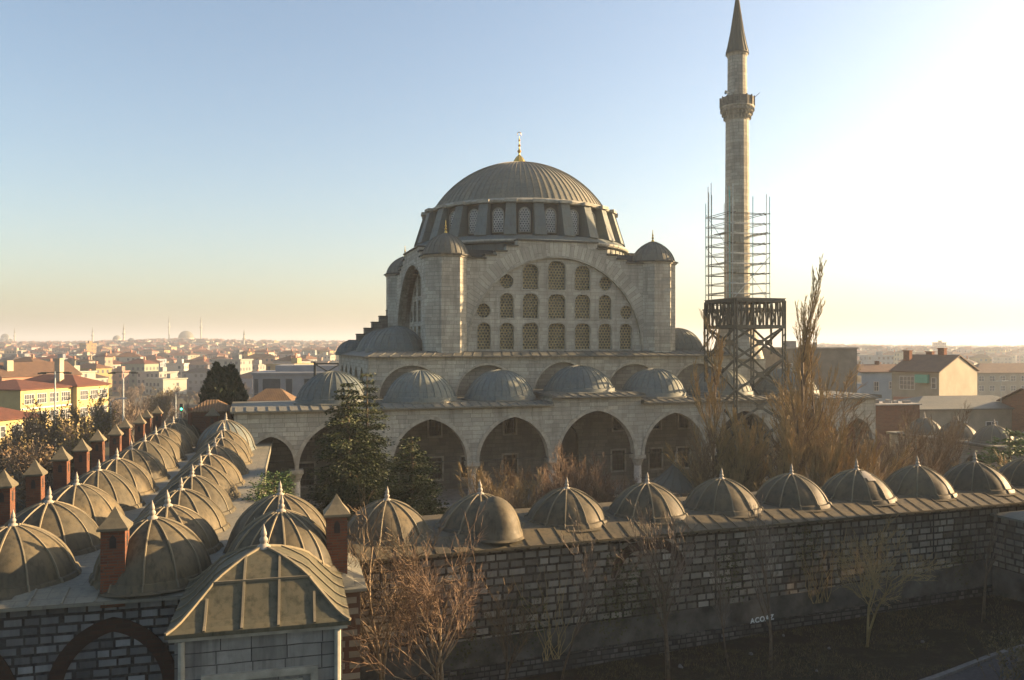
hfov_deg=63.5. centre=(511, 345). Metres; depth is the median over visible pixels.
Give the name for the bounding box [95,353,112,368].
house
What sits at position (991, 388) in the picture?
window
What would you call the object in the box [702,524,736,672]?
bare tree
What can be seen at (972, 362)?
house
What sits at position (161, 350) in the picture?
house
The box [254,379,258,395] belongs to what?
window
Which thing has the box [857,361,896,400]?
blue house
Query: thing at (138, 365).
house
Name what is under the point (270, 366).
house
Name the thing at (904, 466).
bare sapling
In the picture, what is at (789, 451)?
bare sapling
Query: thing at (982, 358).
house
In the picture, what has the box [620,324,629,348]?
lattice window
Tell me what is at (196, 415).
brick tower
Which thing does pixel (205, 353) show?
house
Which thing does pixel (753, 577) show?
bare tree
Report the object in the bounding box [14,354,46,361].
house
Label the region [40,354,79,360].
house
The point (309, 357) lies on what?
house
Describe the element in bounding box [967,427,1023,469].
evergreen
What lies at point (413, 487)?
conifer
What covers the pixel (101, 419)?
leafy tree
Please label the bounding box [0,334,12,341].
distant mosque
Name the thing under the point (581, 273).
lattice window
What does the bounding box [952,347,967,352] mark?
house
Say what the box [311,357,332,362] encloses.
house
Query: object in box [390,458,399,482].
window
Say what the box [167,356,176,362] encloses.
house
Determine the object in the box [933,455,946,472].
bare sapling
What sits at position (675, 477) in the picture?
fountain canopy
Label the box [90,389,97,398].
window
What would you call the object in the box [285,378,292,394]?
window
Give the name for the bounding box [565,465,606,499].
bare sapling
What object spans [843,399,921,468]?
red brick shed
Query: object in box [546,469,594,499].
bare sapling
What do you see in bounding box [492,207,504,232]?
drum window
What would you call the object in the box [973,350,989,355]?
house
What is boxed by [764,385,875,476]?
bare sapling
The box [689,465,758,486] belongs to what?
bare sapling
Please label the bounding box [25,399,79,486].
leafy tree
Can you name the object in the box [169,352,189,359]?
house
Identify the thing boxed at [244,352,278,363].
house
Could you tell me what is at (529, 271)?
lattice window
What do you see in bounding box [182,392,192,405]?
valley tree
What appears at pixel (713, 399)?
poplar
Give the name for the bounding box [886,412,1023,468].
courtyard arcade
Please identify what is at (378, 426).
conifer
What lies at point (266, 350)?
house
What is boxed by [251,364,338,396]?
office block
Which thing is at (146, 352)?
house
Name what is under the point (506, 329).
lattice window
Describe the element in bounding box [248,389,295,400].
brown roofed house
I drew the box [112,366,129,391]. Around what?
house
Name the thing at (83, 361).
house
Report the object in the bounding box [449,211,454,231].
drum window
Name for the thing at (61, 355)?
house
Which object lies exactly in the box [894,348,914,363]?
house
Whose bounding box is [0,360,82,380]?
long house
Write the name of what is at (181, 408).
traffic light
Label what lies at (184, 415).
valley tree
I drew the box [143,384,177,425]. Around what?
leafy tree
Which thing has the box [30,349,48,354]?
house
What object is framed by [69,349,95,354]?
house
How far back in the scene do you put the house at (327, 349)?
637.32 m
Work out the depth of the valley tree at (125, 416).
148.84 m
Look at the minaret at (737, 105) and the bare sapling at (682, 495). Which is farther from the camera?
the minaret at (737, 105)
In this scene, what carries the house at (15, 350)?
on the ground at (948, 645)
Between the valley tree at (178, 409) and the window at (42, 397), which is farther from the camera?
the valley tree at (178, 409)
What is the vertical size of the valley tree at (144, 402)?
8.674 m
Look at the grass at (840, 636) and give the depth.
39.54 m
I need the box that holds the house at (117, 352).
[111,349,123,353]
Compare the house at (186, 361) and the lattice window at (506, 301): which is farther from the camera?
the house at (186, 361)
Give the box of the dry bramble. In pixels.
[962,630,1023,679]
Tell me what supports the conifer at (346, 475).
on the ground at (948, 645)
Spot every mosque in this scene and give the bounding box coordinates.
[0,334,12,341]
[112,335,120,340]
[178,331,193,338]
[230,132,881,509]
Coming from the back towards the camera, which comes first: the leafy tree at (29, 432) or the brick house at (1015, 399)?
the brick house at (1015, 399)
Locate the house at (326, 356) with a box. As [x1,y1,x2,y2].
[310,352,334,362]
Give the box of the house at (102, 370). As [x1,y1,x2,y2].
[80,361,112,394]
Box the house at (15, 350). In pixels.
[4,348,25,353]
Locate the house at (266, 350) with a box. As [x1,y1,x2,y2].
[254,348,273,354]
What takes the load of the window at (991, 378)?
in the long apartment row
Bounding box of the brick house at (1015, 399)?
[996,388,1023,436]
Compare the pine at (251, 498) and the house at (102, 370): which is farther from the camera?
the house at (102, 370)
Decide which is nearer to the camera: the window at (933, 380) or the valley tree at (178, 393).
the window at (933, 380)
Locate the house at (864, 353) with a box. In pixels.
[857,351,869,354]
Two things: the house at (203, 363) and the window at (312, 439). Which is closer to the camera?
the window at (312, 439)
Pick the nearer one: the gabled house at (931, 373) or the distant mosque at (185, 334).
the gabled house at (931, 373)
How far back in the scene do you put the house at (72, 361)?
383.98 m
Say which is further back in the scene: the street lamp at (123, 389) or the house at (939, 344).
the house at (939, 344)
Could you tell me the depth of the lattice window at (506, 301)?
91.12 m
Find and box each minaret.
[168,320,169,338]
[199,319,201,338]
[714,0,765,385]
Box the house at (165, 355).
[154,352,170,357]
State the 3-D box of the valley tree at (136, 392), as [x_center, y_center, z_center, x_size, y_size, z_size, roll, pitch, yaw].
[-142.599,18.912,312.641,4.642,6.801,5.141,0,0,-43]
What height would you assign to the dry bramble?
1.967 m
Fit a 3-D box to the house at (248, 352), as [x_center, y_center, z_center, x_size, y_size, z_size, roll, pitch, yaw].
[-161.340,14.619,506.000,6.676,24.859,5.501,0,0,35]
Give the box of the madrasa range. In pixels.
[347,451,1023,679]
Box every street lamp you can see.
[38,372,71,453]
[108,372,138,420]
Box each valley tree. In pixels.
[86,405,119,436]
[106,414,137,432]
[111,400,132,419]
[116,403,136,428]
[117,385,124,397]
[118,399,127,411]
[120,402,152,442]
[121,386,135,404]
[126,394,150,412]
[126,402,147,415]
[132,388,138,402]
[134,382,145,400]
[166,385,183,406]
[168,401,180,416]
[179,402,192,418]
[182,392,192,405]
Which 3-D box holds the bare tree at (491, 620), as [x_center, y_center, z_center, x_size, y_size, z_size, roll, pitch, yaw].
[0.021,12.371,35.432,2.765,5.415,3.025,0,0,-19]
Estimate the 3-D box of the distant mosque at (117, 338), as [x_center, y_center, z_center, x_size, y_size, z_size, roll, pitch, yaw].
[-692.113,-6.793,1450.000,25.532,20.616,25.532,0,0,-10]
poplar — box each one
[688,309,727,477]
[768,255,838,466]
[787,300,843,455]
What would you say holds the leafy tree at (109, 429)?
on the ground at (948, 645)
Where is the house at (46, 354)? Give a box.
[35,352,51,357]
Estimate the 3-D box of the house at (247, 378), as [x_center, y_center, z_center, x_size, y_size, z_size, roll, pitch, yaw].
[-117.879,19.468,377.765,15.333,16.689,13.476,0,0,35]
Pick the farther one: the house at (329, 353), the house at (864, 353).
the house at (864, 353)
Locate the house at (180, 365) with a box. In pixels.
[165,359,188,377]
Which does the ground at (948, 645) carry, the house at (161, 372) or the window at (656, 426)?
the house at (161, 372)
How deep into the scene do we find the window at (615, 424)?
92.17 m
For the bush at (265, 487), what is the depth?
46.80 m
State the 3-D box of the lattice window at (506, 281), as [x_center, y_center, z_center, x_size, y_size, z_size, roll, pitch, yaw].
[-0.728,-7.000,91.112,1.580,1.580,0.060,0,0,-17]
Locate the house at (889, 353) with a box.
[883,350,894,356]
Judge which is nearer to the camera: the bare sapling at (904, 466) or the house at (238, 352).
the bare sapling at (904, 466)
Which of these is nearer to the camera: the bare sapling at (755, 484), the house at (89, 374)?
the bare sapling at (755, 484)
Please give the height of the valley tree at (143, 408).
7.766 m
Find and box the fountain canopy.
[651,451,698,496]
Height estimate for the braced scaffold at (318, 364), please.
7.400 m
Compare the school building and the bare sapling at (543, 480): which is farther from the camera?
the school building
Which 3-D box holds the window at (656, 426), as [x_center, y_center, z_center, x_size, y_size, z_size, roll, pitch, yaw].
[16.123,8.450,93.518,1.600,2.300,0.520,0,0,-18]
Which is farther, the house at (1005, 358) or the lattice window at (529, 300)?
the house at (1005, 358)
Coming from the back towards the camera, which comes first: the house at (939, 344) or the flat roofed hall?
the house at (939, 344)
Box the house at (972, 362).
[965,356,977,364]
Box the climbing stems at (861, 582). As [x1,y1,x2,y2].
[835,519,890,597]
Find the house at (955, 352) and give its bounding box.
[947,350,961,354]
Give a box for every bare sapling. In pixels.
[455,461,507,497]
[471,453,533,505]
[477,470,546,507]
[483,474,530,502]
[483,487,519,503]
[498,485,524,508]
[500,485,538,508]
[529,463,565,498]
[541,440,590,490]
[541,465,588,493]
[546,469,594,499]
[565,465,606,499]
[568,447,615,494]
[575,460,625,502]
[583,469,643,498]
[595,479,618,501]
[662,426,783,493]
[672,484,694,496]
[685,419,776,487]
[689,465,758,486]
[707,404,770,491]
[709,398,832,486]
[751,464,829,490]
[762,359,867,453]
[762,410,849,485]
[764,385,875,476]
[774,416,886,480]
[774,418,913,481]
[783,464,826,486]
[838,436,888,469]
[865,430,917,476]
[868,456,888,478]
[873,410,960,473]
[879,450,939,481]
[885,400,973,474]
[923,449,946,474]
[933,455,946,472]
[994,451,1007,468]
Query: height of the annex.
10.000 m
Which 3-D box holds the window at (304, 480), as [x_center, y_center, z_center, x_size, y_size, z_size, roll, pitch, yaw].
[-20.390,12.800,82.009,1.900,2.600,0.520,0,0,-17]
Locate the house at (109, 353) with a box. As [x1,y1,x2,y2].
[92,350,118,359]
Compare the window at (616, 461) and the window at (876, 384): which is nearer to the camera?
the window at (616, 461)
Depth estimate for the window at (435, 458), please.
86.06 m
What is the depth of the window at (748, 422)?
97.26 m
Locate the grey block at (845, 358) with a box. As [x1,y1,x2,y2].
[762,341,861,392]
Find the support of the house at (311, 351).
on the ground at (948, 645)
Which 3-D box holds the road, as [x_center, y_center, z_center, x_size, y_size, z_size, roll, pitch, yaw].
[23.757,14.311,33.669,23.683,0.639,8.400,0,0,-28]
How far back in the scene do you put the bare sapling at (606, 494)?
59.31 m
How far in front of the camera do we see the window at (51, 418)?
157.63 m
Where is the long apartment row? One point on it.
(999, 379)
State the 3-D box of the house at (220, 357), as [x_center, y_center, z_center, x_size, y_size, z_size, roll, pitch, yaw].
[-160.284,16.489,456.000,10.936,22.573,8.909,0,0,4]
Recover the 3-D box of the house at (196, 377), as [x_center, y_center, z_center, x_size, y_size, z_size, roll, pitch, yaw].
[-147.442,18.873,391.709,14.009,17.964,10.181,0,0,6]
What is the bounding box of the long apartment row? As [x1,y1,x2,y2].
[974,363,1023,396]
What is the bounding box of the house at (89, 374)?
[72,365,96,379]
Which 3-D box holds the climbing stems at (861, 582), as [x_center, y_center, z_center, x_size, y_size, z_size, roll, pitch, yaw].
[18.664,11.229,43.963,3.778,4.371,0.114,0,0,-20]
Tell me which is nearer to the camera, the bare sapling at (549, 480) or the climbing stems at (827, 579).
the climbing stems at (827, 579)
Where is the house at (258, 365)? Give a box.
[252,360,265,371]
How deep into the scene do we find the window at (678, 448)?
94.77 m
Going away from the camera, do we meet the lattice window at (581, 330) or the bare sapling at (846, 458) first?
the bare sapling at (846, 458)
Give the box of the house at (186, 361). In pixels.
[184,356,205,362]
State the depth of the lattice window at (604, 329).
94.66 m
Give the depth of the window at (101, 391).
170.61 m
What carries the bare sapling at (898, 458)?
on the ground at (948, 645)
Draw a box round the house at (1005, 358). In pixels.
[994,353,1011,362]
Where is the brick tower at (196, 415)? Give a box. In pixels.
[187,400,231,432]
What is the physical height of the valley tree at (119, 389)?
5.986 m
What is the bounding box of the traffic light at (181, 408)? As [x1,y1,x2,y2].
[180,404,183,417]
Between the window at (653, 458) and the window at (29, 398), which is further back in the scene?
the window at (29, 398)
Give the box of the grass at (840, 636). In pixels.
[575,595,1023,679]
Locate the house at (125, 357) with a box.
[115,351,144,362]
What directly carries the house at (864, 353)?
on the ground at (948, 645)
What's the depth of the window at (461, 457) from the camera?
86.99 m
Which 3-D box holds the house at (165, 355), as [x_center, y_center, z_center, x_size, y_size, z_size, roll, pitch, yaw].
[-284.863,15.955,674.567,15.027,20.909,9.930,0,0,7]
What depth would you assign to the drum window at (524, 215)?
94.01 m
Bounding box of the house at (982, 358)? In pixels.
[969,352,991,363]
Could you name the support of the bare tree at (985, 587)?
on the ground at (948, 645)
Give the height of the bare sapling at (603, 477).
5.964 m
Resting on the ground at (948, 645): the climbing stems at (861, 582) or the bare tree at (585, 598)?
the bare tree at (585, 598)
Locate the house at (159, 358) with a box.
[145,354,166,366]
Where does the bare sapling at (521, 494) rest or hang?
on the ground at (948, 645)
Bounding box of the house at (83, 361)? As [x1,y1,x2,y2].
[76,357,94,364]
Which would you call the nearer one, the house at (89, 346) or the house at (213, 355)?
the house at (213, 355)
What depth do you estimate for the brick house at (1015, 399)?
105.40 m
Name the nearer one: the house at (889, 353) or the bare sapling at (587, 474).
the bare sapling at (587, 474)
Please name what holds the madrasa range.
on the ground at (948, 645)
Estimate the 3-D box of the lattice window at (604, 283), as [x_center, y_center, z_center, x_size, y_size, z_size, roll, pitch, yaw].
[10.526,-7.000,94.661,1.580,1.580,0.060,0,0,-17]
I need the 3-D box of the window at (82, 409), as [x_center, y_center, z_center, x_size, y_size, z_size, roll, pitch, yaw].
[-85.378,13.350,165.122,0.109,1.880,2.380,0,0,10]
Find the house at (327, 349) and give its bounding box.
[317,347,333,354]
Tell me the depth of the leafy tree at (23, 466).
63.13 m
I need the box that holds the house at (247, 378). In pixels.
[240,370,258,393]
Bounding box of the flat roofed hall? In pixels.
[898,395,1014,431]
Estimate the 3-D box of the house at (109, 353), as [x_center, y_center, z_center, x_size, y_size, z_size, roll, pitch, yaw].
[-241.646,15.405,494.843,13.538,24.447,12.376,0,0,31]
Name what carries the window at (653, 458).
in the mosque at (528, 319)
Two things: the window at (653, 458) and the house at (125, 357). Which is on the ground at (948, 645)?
the house at (125, 357)
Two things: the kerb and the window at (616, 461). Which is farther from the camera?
the window at (616, 461)
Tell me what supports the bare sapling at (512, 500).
on the ground at (948, 645)
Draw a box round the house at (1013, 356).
[1007,352,1016,362]
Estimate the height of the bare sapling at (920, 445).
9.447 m
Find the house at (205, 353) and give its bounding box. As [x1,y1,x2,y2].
[199,351,212,356]
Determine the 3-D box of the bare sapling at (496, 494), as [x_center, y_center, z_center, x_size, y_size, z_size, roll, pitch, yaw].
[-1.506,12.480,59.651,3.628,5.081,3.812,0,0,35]
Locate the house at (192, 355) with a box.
[186,351,199,358]
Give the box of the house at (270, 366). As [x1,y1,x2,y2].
[264,358,313,369]
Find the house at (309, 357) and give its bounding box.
[299,353,316,360]
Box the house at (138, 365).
[121,357,158,389]
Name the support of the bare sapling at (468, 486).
on the ground at (948, 645)
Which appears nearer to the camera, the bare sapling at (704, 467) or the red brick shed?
the bare sapling at (704, 467)
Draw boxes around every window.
[0,426,4,437]
[24,394,33,404]
[37,393,46,403]
[49,392,58,402]
[49,410,58,419]
[61,391,69,400]
[62,409,69,417]
[80,390,87,399]
[80,407,87,416]
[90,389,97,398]
[99,389,106,397]
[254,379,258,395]
[262,378,280,390]
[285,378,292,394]
[299,461,315,487]
[308,434,314,441]
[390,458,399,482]
[426,456,443,481]
[427,419,442,437]
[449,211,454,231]
[459,455,476,479]
[468,209,477,233]
[477,304,489,317]
[478,323,489,348]
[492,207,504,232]
[500,274,511,287]
[500,293,512,317]
[500,323,512,348]
[501,453,518,477]
[503,417,516,435]
[518,207,530,232]
[523,265,536,288]
[523,294,536,317]
[523,323,536,348]
[545,208,555,232]
[548,262,563,289]
[548,294,563,317]
[548,323,563,348]
[571,209,578,234]
[575,266,588,289]
[575,295,588,318]
[575,324,588,348]
[599,277,609,289]
[599,295,609,318]
[599,324,609,348]
[610,448,625,471]
[612,417,624,431]
[620,306,630,318]
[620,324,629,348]
[648,447,662,470]
[652,419,661,429]
[676,446,690,468]
[677,414,689,429]
[741,411,752,426]
[874,382,878,390]
[899,376,914,389]
[931,377,935,388]
[986,421,997,425]
[989,376,994,380]
[989,386,994,390]
[1010,376,1015,380]
[1010,386,1015,390]
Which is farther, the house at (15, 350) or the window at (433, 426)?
the house at (15, 350)
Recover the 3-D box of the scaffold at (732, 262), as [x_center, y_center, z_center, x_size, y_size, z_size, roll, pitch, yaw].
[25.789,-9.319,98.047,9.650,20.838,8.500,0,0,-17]
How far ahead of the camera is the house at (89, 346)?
762.80 m
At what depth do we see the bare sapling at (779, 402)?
66.21 m
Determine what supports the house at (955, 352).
on the ground at (948, 645)
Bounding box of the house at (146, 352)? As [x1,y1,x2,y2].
[139,348,158,355]
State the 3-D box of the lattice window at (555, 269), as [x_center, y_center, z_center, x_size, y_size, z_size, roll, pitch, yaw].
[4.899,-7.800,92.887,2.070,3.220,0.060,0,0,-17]
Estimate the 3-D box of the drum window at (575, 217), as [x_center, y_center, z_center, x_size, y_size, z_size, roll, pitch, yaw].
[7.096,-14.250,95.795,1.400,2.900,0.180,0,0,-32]
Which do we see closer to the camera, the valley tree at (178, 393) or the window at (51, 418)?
the window at (51, 418)
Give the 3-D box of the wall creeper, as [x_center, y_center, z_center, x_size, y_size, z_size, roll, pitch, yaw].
[11.807,11.830,41.421,32.152,5.314,0.434,0,0,-20]
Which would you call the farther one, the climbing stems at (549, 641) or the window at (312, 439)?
the window at (312, 439)
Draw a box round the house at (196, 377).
[181,366,210,391]
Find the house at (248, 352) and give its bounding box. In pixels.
[242,349,253,358]
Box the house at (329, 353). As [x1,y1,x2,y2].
[318,351,335,362]
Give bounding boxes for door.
[556,427,576,477]
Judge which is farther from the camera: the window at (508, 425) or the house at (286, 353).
the house at (286, 353)
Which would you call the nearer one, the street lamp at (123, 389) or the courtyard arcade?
the courtyard arcade
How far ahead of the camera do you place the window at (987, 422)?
105.62 m
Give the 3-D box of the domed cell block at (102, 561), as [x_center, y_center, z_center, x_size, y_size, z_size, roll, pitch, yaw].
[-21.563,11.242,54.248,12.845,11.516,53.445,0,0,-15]
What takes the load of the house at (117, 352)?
on the ground at (948, 645)
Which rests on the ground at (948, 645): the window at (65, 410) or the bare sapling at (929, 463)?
the bare sapling at (929, 463)
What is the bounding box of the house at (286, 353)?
[276,349,300,358]
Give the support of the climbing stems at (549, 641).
attached to the madrasa range
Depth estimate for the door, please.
90.59 m
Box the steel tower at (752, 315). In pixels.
[704,297,785,476]
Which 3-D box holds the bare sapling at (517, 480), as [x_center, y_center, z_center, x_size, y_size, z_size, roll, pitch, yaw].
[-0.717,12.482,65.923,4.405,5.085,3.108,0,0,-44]
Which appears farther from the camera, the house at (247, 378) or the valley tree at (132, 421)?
the house at (247, 378)
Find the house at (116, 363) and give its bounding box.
[113,360,122,368]
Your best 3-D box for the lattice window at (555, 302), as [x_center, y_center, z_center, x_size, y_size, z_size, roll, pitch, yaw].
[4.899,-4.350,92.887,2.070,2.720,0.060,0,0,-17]
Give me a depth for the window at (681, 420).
94.75 m
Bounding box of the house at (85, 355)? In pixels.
[69,352,93,359]
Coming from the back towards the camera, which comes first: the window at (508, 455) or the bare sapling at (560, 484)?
the window at (508, 455)
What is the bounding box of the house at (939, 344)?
[932,340,946,347]
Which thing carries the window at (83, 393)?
in the school building
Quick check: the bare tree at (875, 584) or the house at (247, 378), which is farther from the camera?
the house at (247, 378)
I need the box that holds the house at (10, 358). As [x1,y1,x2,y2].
[0,354,21,361]
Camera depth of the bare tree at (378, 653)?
32.43 m
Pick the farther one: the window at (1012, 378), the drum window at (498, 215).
the window at (1012, 378)
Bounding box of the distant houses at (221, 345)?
[0,338,1023,362]
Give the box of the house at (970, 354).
[958,352,975,358]
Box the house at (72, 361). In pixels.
[64,356,78,364]
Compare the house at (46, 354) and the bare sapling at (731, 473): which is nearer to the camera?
the bare sapling at (731, 473)
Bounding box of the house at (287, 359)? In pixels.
[273,353,310,362]
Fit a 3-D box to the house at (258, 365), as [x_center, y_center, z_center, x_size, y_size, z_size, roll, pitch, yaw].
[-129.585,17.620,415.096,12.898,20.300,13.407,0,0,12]
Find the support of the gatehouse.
on the ground at (948, 645)
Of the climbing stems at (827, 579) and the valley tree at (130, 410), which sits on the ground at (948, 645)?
the valley tree at (130, 410)
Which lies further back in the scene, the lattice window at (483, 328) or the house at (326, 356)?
the house at (326, 356)
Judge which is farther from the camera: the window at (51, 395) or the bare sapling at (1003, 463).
the window at (51, 395)
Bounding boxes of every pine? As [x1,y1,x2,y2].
[241,493,268,501]
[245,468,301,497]
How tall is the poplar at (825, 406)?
18.411 m
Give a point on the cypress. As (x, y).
(224, 384)
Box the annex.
[0,407,37,449]
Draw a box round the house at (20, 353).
[2,351,29,357]
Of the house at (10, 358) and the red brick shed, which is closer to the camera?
the red brick shed
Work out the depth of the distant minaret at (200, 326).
1528.67 m
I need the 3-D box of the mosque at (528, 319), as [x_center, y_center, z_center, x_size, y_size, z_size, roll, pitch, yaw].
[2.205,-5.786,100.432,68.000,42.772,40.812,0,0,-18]
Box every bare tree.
[342,499,493,679]
[347,478,472,679]
[480,566,551,679]
[560,508,638,679]
[607,497,705,679]
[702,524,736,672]
[744,496,789,668]
[824,513,953,647]
[973,510,1004,622]
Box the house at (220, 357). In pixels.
[208,355,229,362]
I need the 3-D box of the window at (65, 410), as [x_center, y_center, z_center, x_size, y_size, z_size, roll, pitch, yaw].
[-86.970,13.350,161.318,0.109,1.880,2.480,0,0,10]
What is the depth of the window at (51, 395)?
158.00 m
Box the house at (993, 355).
[990,353,997,362]
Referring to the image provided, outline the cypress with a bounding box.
[198,361,248,420]
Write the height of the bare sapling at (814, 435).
11.057 m
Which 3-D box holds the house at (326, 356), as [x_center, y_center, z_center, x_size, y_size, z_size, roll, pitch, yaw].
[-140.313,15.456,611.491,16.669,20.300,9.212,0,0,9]
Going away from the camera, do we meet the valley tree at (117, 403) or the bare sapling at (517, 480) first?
the bare sapling at (517, 480)
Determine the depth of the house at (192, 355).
704.35 m
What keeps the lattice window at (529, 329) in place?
in the mosque at (528, 319)
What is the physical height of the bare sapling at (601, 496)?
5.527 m
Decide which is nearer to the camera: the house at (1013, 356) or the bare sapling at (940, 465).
the bare sapling at (940, 465)
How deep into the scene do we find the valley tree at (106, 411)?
149.46 m
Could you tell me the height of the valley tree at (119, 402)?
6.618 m
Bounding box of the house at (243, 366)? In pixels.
[211,355,252,374]
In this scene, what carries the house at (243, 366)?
on the ground at (948, 645)
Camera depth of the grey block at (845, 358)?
114.78 m
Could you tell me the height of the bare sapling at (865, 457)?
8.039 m
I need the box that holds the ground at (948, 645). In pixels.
[0,349,1023,679]
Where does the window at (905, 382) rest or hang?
in the gabled house at (931, 373)
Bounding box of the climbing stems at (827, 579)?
[792,520,847,603]
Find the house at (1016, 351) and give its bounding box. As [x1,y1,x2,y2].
[1008,349,1023,353]
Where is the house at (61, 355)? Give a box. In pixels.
[51,354,67,360]
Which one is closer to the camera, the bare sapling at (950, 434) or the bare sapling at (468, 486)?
the bare sapling at (468, 486)
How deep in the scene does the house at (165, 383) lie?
365.49 m
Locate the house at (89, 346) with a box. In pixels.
[79,341,96,352]
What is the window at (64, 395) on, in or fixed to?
in the school building
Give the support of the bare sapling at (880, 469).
on the ground at (948, 645)
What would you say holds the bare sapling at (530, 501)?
on the ground at (948, 645)
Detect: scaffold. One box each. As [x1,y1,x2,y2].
[314,362,338,375]
[700,184,774,354]
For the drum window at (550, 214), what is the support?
in the mosque at (528, 319)
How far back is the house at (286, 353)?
532.68 m
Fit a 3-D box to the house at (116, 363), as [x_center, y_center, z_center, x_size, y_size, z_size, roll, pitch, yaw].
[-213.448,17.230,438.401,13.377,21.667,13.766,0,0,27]
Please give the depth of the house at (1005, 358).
683.08 m
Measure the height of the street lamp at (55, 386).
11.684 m
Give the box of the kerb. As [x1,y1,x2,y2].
[920,644,1023,679]
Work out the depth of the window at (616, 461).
92.19 m
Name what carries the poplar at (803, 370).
on the ground at (948, 645)
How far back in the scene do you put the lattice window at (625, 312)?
95.45 m
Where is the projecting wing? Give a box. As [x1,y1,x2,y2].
[990,510,1023,602]
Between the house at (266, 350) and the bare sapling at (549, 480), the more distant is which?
the house at (266, 350)
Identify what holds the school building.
on the ground at (948, 645)
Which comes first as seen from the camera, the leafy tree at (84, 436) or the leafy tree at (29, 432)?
the leafy tree at (84, 436)
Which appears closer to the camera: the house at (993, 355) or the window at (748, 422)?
the window at (748, 422)
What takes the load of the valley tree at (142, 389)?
on the ground at (948, 645)
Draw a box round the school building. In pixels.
[0,358,111,438]
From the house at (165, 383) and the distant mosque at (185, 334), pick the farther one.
the distant mosque at (185, 334)
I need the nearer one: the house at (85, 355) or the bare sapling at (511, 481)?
the bare sapling at (511, 481)
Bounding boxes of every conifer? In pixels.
[303,382,395,520]
[330,373,401,498]
[370,436,449,515]
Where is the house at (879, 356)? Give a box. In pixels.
[858,351,893,363]
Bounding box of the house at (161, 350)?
[156,347,169,352]
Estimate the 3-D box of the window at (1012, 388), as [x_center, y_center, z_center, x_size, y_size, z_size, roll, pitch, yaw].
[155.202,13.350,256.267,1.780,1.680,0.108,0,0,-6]
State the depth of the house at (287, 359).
356.84 m
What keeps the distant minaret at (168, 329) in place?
on the ground at (948, 645)
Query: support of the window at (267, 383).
in the office block at (292, 379)
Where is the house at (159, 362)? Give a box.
[149,357,162,366]
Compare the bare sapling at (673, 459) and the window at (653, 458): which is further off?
the window at (653, 458)
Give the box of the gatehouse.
[164,481,366,679]
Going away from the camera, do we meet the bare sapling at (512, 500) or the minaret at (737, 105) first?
the bare sapling at (512, 500)
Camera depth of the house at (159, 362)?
471.81 m
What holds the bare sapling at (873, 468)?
on the ground at (948, 645)
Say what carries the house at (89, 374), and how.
on the ground at (948, 645)
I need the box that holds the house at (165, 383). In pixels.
[144,373,187,394]
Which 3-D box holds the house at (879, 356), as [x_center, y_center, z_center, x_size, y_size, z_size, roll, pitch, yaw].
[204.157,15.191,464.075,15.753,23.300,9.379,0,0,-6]
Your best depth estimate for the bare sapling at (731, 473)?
59.44 m
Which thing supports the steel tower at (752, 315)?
on the ground at (948, 645)
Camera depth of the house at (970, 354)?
591.32 m
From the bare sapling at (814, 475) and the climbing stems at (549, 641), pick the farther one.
the bare sapling at (814, 475)
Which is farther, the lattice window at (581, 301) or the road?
the lattice window at (581, 301)
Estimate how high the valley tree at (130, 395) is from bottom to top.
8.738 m
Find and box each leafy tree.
[0,403,62,499]
[0,420,50,474]
[0,433,73,508]
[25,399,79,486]
[48,384,118,455]
[51,415,94,481]
[79,400,120,443]
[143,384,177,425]
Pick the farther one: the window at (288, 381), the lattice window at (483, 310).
the window at (288, 381)
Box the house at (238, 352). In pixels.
[231,350,242,358]
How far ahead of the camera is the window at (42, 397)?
155.34 m
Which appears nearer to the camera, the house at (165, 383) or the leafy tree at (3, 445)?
the leafy tree at (3, 445)
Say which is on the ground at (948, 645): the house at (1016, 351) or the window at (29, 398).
the house at (1016, 351)
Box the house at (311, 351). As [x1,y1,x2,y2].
[301,346,316,354]
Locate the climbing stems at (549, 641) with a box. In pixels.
[512,563,597,660]
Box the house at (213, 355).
[204,351,227,358]
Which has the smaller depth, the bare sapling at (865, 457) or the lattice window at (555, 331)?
the bare sapling at (865, 457)
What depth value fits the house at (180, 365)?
422.55 m
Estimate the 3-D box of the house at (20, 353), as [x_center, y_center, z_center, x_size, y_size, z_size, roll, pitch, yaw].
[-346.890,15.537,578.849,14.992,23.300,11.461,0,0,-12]
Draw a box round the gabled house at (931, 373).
[889,348,979,399]
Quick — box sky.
[0,0,1023,348]
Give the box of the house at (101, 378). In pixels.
[88,369,107,382]
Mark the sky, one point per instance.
(260, 169)
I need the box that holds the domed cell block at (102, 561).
[0,405,273,679]
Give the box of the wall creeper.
[441,523,987,675]
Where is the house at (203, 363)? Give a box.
[188,358,210,369]
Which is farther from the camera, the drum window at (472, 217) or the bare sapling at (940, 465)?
the drum window at (472, 217)
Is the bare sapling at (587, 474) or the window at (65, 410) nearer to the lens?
the bare sapling at (587, 474)
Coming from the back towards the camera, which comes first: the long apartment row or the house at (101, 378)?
the house at (101, 378)
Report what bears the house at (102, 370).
on the ground at (948, 645)
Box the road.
[939,650,1023,679]
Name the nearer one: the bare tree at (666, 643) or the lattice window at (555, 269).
the bare tree at (666, 643)
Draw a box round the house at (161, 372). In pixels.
[137,367,178,390]
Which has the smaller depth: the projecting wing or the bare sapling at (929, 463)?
the projecting wing
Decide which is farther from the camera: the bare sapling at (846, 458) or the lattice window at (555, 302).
the lattice window at (555, 302)
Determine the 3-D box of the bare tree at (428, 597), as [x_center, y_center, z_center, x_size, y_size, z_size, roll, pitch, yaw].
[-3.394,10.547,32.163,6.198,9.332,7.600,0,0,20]

